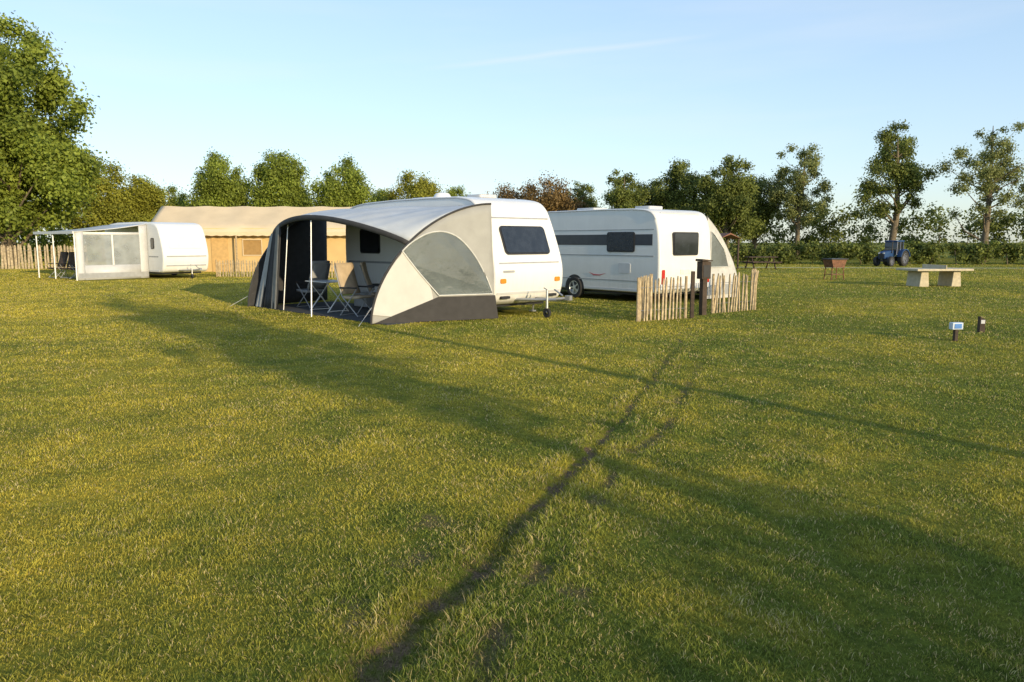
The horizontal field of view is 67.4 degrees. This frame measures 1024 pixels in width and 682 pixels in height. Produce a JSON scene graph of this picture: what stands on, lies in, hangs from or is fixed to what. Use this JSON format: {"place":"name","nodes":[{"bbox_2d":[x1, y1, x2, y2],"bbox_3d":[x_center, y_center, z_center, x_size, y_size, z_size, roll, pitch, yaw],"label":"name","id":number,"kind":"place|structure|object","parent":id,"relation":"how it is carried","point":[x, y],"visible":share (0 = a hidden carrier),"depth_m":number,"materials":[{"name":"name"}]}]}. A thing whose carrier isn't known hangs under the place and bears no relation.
{"place":"outdoors","nodes":[
{"label":"outdoors","id":0,"kind":"place"},
{"bbox_2d":[0,243,1023,681],"bbox_3d":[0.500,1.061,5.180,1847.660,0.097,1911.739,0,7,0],"label":"ground","id":1,"kind":"structure","parent":0,"point":[298,507],"depth_m":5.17,"materials":[{"name":"green plant"}]},
{"bbox_2d":[1,243,73,268],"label":"picket fence","id":2,"kind":"object","parent":1,"relation":"on","point":[10,256],"visible":0.63,"depth_m":47.20,"materials":[{"name":"brown wood"}]},
{"bbox_2d":[0,11,115,265],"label":"tree","id":3,"kind":"object","parent":1,"relation":"on","point":[45,168],"visible":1,"depth_m":50.93,"materials":[{"name":"green plant"}]},
{"bbox_2d":[48,252,68,277],"bbox_3d":[-21.289,-3.586,36.059,0.640,1.199,0.721,4,9,30],"label":"camping chair","id":4,"kind":"object","parent":1,"relation":"on","point":[63,258],"visible":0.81,"depth_m":36.12,"materials":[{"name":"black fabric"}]},
{"bbox_2d":[0,216,124,260],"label":"hedge","id":5,"kind":"object","parent":1,"relation":"on","point":[61,239],"visible":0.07,"depth_m":67.21,"materials":[{"name":"green plant"}]},
{"bbox_2d":[60,252,77,277],"bbox_3d":[-20.494,-3.532,35.646,0.640,1.199,0.721,1,8,10],"label":"camping chair","id":6,"kind":"object","parent":1,"relation":"on","point":[71,258],"visible":0.65,"depth_m":35.80,"materials":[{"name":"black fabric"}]},
{"bbox_2d":[69,264,77,278],"bbox_3d":[-19.660,-3.425,34.823,0.721,1.199,0.640,-3,8,-20],"label":"camping chair","id":7,"kind":"object","parent":1,"relation":"on","point":[71,268],"visible":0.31,"depth_m":34.54,"materials":[{"name":"grey fabric"}]},
{"bbox_2d":[33,224,148,280],"bbox_3d":[-19.586,-4.186,35.733,4.550,2.497,3.215,6,10,40],"label":"porch awning","id":8,"kind":"object","parent":1,"relation":"on","point":[110,255],"visible":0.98,"depth_m":34.42,"materials":[{"name":"white fabric"}]},
{"bbox_2d":[83,235,112,264],"bbox_3d":[-18.260,-4.016,33.873,0.010,1.340,1.180,6,10,40],"label":"window","id":9,"kind":"structure","parent":8,"relation":"in","point":[97,248],"depth_m":33.87,"materials":[{"name":"clear plastic"}]},
{"bbox_2d":[113,235,140,264],"bbox_3d":[-17.463,-4.139,34.815,0.010,1.340,1.180,6,10,40],"label":"window","id":10,"kind":"structure","parent":8,"relation":"in","point":[126,247],"depth_m":34.81,"materials":[{"name":"clear plastic"}]},
{"bbox_2d":[49,159,156,242],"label":"tree","id":11,"kind":"object","parent":1,"relation":"on","point":[106,212],"visible":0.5,"depth_m":65.74,"materials":[{"name":"green plant"}]},
{"bbox_2d":[115,173,179,221],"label":"tree","id":12,"kind":"object","parent":1,"relation":"on","point":[149,193],"visible":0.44,"depth_m":67.77,"materials":[{"name":"green plant"}]},
{"bbox_2d":[105,222,208,277],"bbox_3d":[-16.922,-4.407,37.035,7.416,2.600,2.280,6,10,40],"label":"caravan","id":13,"kind":"object","parent":1,"relation":"on","point":[176,248],"visible":0.64,"depth_m":35.41,"materials":[{"name":"white plastic"}]},
{"bbox_2d":[150,238,153,248],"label":"window","id":14,"kind":"structure","parent":13,"relation":"in","point":[151,239],"depth_m":35.15,"materials":[{"name":"grey glass"}]},
{"bbox_2d":[167,236,201,248],"bbox_3d":[-15.138,-4.561,35.505,0.234,0.601,1.600,6,10,40],"label":"caravan window","id":15,"kind":"structure","parent":13,"relation":"in","point":[174,242],"depth_m":35.48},
{"bbox_2d":[159,184,190,206],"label":"tree","id":16,"kind":"object","parent":1,"relation":"on","point":[180,197],"visible":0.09,"depth_m":72.77,"materials":[{"name":"green plant"}]},
{"bbox_2d":[175,147,253,206],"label":"tree","id":17,"kind":"object","parent":1,"relation":"on","point":[215,186],"visible":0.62,"depth_m":67.36,"materials":[{"name":"green plant"}]},
{"bbox_2d":[151,206,350,271],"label":"safari tent","id":18,"kind":"object","parent":1,"relation":"on","point":[240,233],"visible":0.36,"depth_m":43.22,"materials":[{"name":"beige fabric"}]},
{"bbox_2d":[211,235,228,271],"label":"door","id":19,"kind":"structure","parent":18,"relation":"in","point":[219,244],"depth_m":42.84,"materials":[{"name":"fabric"}]},
{"bbox_2d":[242,239,262,255],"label":"window","id":20,"kind":"structure","parent":18,"relation":"in","point":[251,247],"depth_m":42.92,"materials":[{"name":"fabric"}]},
{"bbox_2d":[215,260,345,277],"bbox_3d":[-10.900,-3.450,36.510,6.992,0.882,0.088,1,8,11],"label":"paling fence","id":21,"kind":"object","parent":1,"relation":"on","point":[218,266],"visible":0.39,"depth_m":36.93,"materials":[{"name":"brown wood"}]},
{"bbox_2d":[243,147,320,206],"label":"tree","id":22,"kind":"object","parent":1,"relation":"on","point":[279,175],"visible":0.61,"depth_m":67.46,"materials":[{"name":"green plant"}]},
{"bbox_2d":[303,152,379,206],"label":"tree","id":23,"kind":"object","parent":1,"relation":"on","point":[350,192],"visible":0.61,"depth_m":67.39,"materials":[{"name":"green plant"}]},
{"bbox_2d":[255,301,427,324],"bbox_3d":[-3.780,-0.722,18.663,2.350,0.016,6.100,-7,10,-43],"label":"groundsheet","id":24,"kind":"object","parent":1,"relation":"on","point":[337,306],"visible":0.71,"depth_m":18.79,"materials":[{"name":"grey fabric"}]},
{"bbox_2d":[295,261,330,307],"bbox_3d":[-5.096,-1.462,19.712,0.721,1.199,0.640,6,9,37],"label":"camping chair","id":25,"kind":"object","parent":24,"relation":"on","point":[320,270],"visible":0.72,"depth_m":19.56,"materials":[{"name":"grey fabric"}]},
{"bbox_2d":[305,280,348,312],"bbox_3d":[-4.450,-1.096,18.673,0.721,0.737,1.000,-7,10,-43],"label":"camping table","id":26,"kind":"object","parent":24,"relation":"on","point":[327,282],"visible":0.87,"depth_m":18.57,"materials":[{"name":"metal"}]},
{"bbox_2d":[334,262,374,316],"bbox_3d":[-3.595,-1.183,17.562,0.721,1.199,0.640,5,9,32],"label":"camping chair","id":27,"kind":"object","parent":24,"relation":"on","point":[346,278],"visible":0.98,"depth_m":17.55,"materials":[{"name":"beige fabric"}]},
{"bbox_2d":[354,292,373,306],"bbox_3d":[-3.740,-1.069,19.758,0.440,0.350,0.640,-7,10,-43],"label":"storage box","id":28,"kind":"object","parent":24,"relation":"on","point":[360,302],"visible":0.43,"depth_m":19.54,"materials":[{"name":"grey plastic"}]},
{"bbox_2d":[359,262,379,312],"bbox_3d":[-3.255,-1.299,18.456,0.721,1.199,0.640,0,7,-3],"label":"camping chair","id":29,"kind":"object","parent":24,"relation":"on","point":[364,271],"visible":0.5,"depth_m":18.21,"materials":[{"name":"beige fabric"}]},
{"bbox_2d":[371,187,389,201],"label":"tree","id":30,"kind":"object","parent":1,"relation":"on","point":[380,197],"visible":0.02,"depth_m":78.05,"materials":[{"name":"green plant"}]},
{"bbox_2d":[380,169,447,200],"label":"tree","id":31,"kind":"object","parent":1,"relation":"on","point":[422,187],"visible":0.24,"depth_m":71.06,"materials":[{"name":"green plant"}]},
{"bbox_2d":[446,185,470,196],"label":"tree","id":32,"kind":"object","parent":1,"relation":"on","point":[453,192],"visible":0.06,"depth_m":74.52,"materials":[{"name":"green plant"}]},
{"bbox_2d":[346,192,571,317],"bbox_3d":[-1.276,-2.251,19.294,2.295,2.894,7.490,-7,10,-43],"label":"caravan","id":33,"kind":"object","parent":1,"relation":"on","point":[527,266],"visible":0.43,"depth_m":17.86,"materials":[{"name":"white plastic"}]},
{"bbox_2d":[231,203,497,326],"bbox_3d":[-3.944,-1.939,18.333,3.132,2.529,7.323,-7,10,-43],"label":"sun canopy","id":34,"kind":"object","parent":33,"relation":"attached to","point":[440,268],"visible":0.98,"depth_m":16.52,"materials":[{"name":"grey fabric"}]},
{"bbox_2d":[404,232,491,294],"bbox_3d":[-1.349,-1.647,16.305,2.024,1.346,0.043,-3,8,-25],"label":"window","id":35,"kind":"structure","parent":34,"relation":"in","point":[447,264],"depth_m":16.29,"materials":[{"name":"plastic"}]},
{"bbox_2d":[360,229,379,253],"bbox_3d":[-3.752,-2.636,20.297,0.064,0.639,0.950,-7,10,-43],"label":"window","id":36,"kind":"structure","parent":33,"relation":"in","point":[369,241],"depth_m":20.27,"materials":[{"name":"black glass"}]},
{"bbox_2d":[499,226,549,254],"bbox_3d":[0.290,-2.305,17.604,1.420,0.659,0.304,-7,10,-43],"label":"window","id":37,"kind":"structure","parent":33,"relation":"in","point":[516,240],"depth_m":17.54,"materials":[{"name":"black glass"}]},
{"bbox_2d":[487,179,526,199],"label":"tree","id":38,"kind":"object","parent":1,"relation":"on","point":[508,194],"visible":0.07,"depth_m":75.77,"materials":[{"name":"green plant"}]},
{"bbox_2d":[516,169,591,211],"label":"tree","id":39,"kind":"object","parent":1,"relation":"on","point":[549,199],"visible":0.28,"depth_m":73.50,"materials":[{"name":"brown plant"}]},
{"bbox_2d":[558,181,601,210],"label":"tree","id":40,"kind":"object","parent":1,"relation":"on","point":[580,189],"visible":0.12,"depth_m":76.13,"materials":[{"name":"green plant"}]},
{"bbox_2d":[594,168,653,208],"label":"tree","id":41,"kind":"object","parent":1,"relation":"on","point":[620,196],"visible":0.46,"depth_m":69.51,"materials":[{"name":"green plant"}]},
{"bbox_2d":[547,206,710,297],"bbox_3d":[2.234,-2.840,24.503,2.380,2.720,8.302,-6,10,-39],"label":"caravan","id":42,"kind":"object","parent":1,"relation":"on","point":[606,250],"visible":0.73,"depth_m":21.73,"materials":[{"name":"white plastic"}]},
{"bbox_2d":[607,232,634,251],"bbox_3d":[3.070,-2.794,21.665,0.064,0.560,1.050,-6,10,-39],"label":"window","id":43,"kind":"structure","parent":42,"relation":"in","point":[616,241],"depth_m":21.62,"materials":[{"name":"black glass"}]},
{"bbox_2d":[672,232,698,255],"bbox_3d":[4.815,-2.695,21.291,1.100,0.640,0.064,-6,10,-39],"label":"window","id":44,"kind":"structure","parent":42,"relation":"in","point":[683,243],"depth_m":21.22,"materials":[{"name":"grey glass"}]},
{"bbox_2d":[695,217,736,298],"bbox_3d":[4.911,-2.689,24.524,1.767,2.383,4.482,-6,10,-39],"label":"side tent","id":45,"kind":"object","parent":42,"relation":"attached to","point":[722,261],"visible":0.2,"depth_m":22.67,"materials":[{"name":"grey fabric"}]},
{"bbox_2d":[711,233,727,266],"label":"window","id":46,"kind":"structure","parent":45,"relation":"in","point":[718,256],"depth_m":22.57,"materials":[{"name":"plastic"}]},
{"bbox_2d":[634,178,665,205],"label":"tree","id":47,"kind":"object","parent":1,"relation":"on","point":[649,199],"visible":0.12,"depth_m":74.11,"materials":[{"name":"green plant"}]},
{"bbox_2d":[636,274,687,321],"bbox_3d":[3.416,-0.978,17.128,0.962,0.970,2.065,2,8,18],"label":"paling fence","id":48,"kind":"object","parent":1,"relation":"on","point":[645,287],"visible":0.91,"depth_m":16.68,"materials":[{"name":"brown wood"}]},
{"bbox_2d":[644,158,701,209],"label":"tree","id":49,"kind":"object","parent":1,"relation":"on","point":[673,194],"visible":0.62,"depth_m":71.71,"materials":[{"name":"green plant"}]},
{"bbox_2d":[690,271,694,317],"bbox_3d":[4.020,-1.032,17.110,0.080,1.040,0.080,0,7,0],"label":"wooden post","id":50,"kind":"object","parent":1,"relation":"on","point":[692,292],"visible":1,"depth_m":17.07,"materials":[{"name":"brown wood"}]},
{"bbox_2d":[696,259,712,314],"bbox_3d":[4.420,-1.244,17.737,0.300,1.299,0.260,-3,8,-25],"label":"power post","id":51,"kind":"object","parent":1,"relation":"on","point":[703,270],"visible":0.99,"depth_m":17.67,"materials":[{"name":"brown wood"}]},
{"bbox_2d":[678,153,766,247],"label":"tree","id":52,"kind":"object","parent":1,"relation":"on","point":[727,204],"visible":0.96,"depth_m":67.71,"materials":[{"name":"green plant"}]},
{"bbox_2d":[720,233,740,268],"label":"wooden shelter","id":53,"kind":"object","parent":1,"relation":"on","point":[727,236],"visible":0.25,"depth_m":47.17,"materials":[{"name":"brown wood"}]},
{"bbox_2d":[711,268,758,312],"bbox_3d":[6.030,-1.328,19.706,0.716,1.003,4.055,4,9,30],"label":"paling fence","id":54,"kind":"object","parent":1,"relation":"on","point":[736,292],"visible":0.91,"depth_m":18.59,"materials":[{"name":"brown wood"}]},
{"bbox_2d":[739,256,781,268],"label":"picnic table","id":55,"kind":"object","parent":1,"relation":"on","point":[756,262],"visible":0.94,"depth_m":47.08,"materials":[{"name":"brown wood"}]},
{"bbox_2d":[742,173,783,250],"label":"tree","id":56,"kind":"object","parent":1,"relation":"on","point":[764,209],"visible":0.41,"depth_m":73.75,"materials":[{"name":"green plant"}]},
{"bbox_2d":[758,142,836,258],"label":"tree","id":57,"kind":"object","parent":1,"relation":"on","point":[796,182],"visible":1,"depth_m":70.41,"materials":[{"name":"green plant"}]},
{"bbox_2d":[821,258,847,279],"bbox_3d":[14.300,-3.186,34.073,0.920,0.947,0.640,-3,8,-20],"label":"barbecue","id":58,"kind":"object","parent":1,"relation":"on","point":[832,263],"visible":0.97,"depth_m":33.85,"materials":[{"name":"metal"}]},
{"bbox_2d":[706,196,1023,258],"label":"hedge","id":59,"kind":"object","parent":1,"relation":"on","point":[834,235],"visible":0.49,"depth_m":77.27,"materials":[{"name":"green plant"}]},
{"bbox_2d":[725,238,1023,264],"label":"hedge","id":60,"kind":"object","parent":1,"relation":"on","point":[930,251],"visible":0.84,"depth_m":56.56,"materials":[{"name":"green plant"}]},
{"bbox_2d":[873,240,909,266],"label":"tractor","id":61,"kind":"object","parent":1,"relation":"on","point":[892,249],"visible":1,"depth_m":52.27,"materials":[{"name":"blue metal"}]},
{"bbox_2d":[850,119,939,239],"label":"tree","id":62,"kind":"object","parent":1,"relation":"on","point":[902,175],"visible":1,"depth_m":66.11,"materials":[{"name":"green plant"}]},
{"bbox_2d":[896,264,973,286],"bbox_3d":[16.050,-2.494,29.222,2.300,0.820,1.350,-1,7,-8],"label":"concrete table","id":63,"kind":"object","parent":1,"relation":"on","point":[919,277],"visible":0.98,"depth_m":28.97,"materials":[{"name":"beige concrete"}]},
{"bbox_2d":[949,322,962,340],"bbox_3d":[7.621,-0.160,13.185,0.200,0.320,0.108,-1,7,-8],"label":"pitch marker","id":64,"kind":"object","parent":1,"relation":"on","point":[955,327],"visible":0.98,"depth_m":13.15,"materials":[{"name":"plastic"}]},
{"bbox_2d":[931,121,1023,261],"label":"tree","id":65,"kind":"object","parent":1,"relation":"on","point":[991,174],"visible":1,"depth_m":62.27,"materials":[{"name":"green plant"}]},
{"bbox_2d":[977,316,985,331],"bbox_3d":[8.850,-0.316,14.475,0.100,0.298,0.109,1,7,6],"label":"pitch marker","id":66,"kind":"object","parent":1,"relation":"on","point":[981,324],"visible":0.98,"depth_m":14.44,"materials":[{"name":"brown wood"}]},
{"bbox_2d":[0,0,1023,242],"label":"sky","id":67,"kind":"structure","parent":0,"point":[472,94],"materials":[{"name":"blue"}]},
{"bbox_2d":[740,267,888,267],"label":"path","id":68,"kind":"structure","parent":0,"point":[814,267],"depth_m":49.81,"materials":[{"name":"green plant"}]}
]}

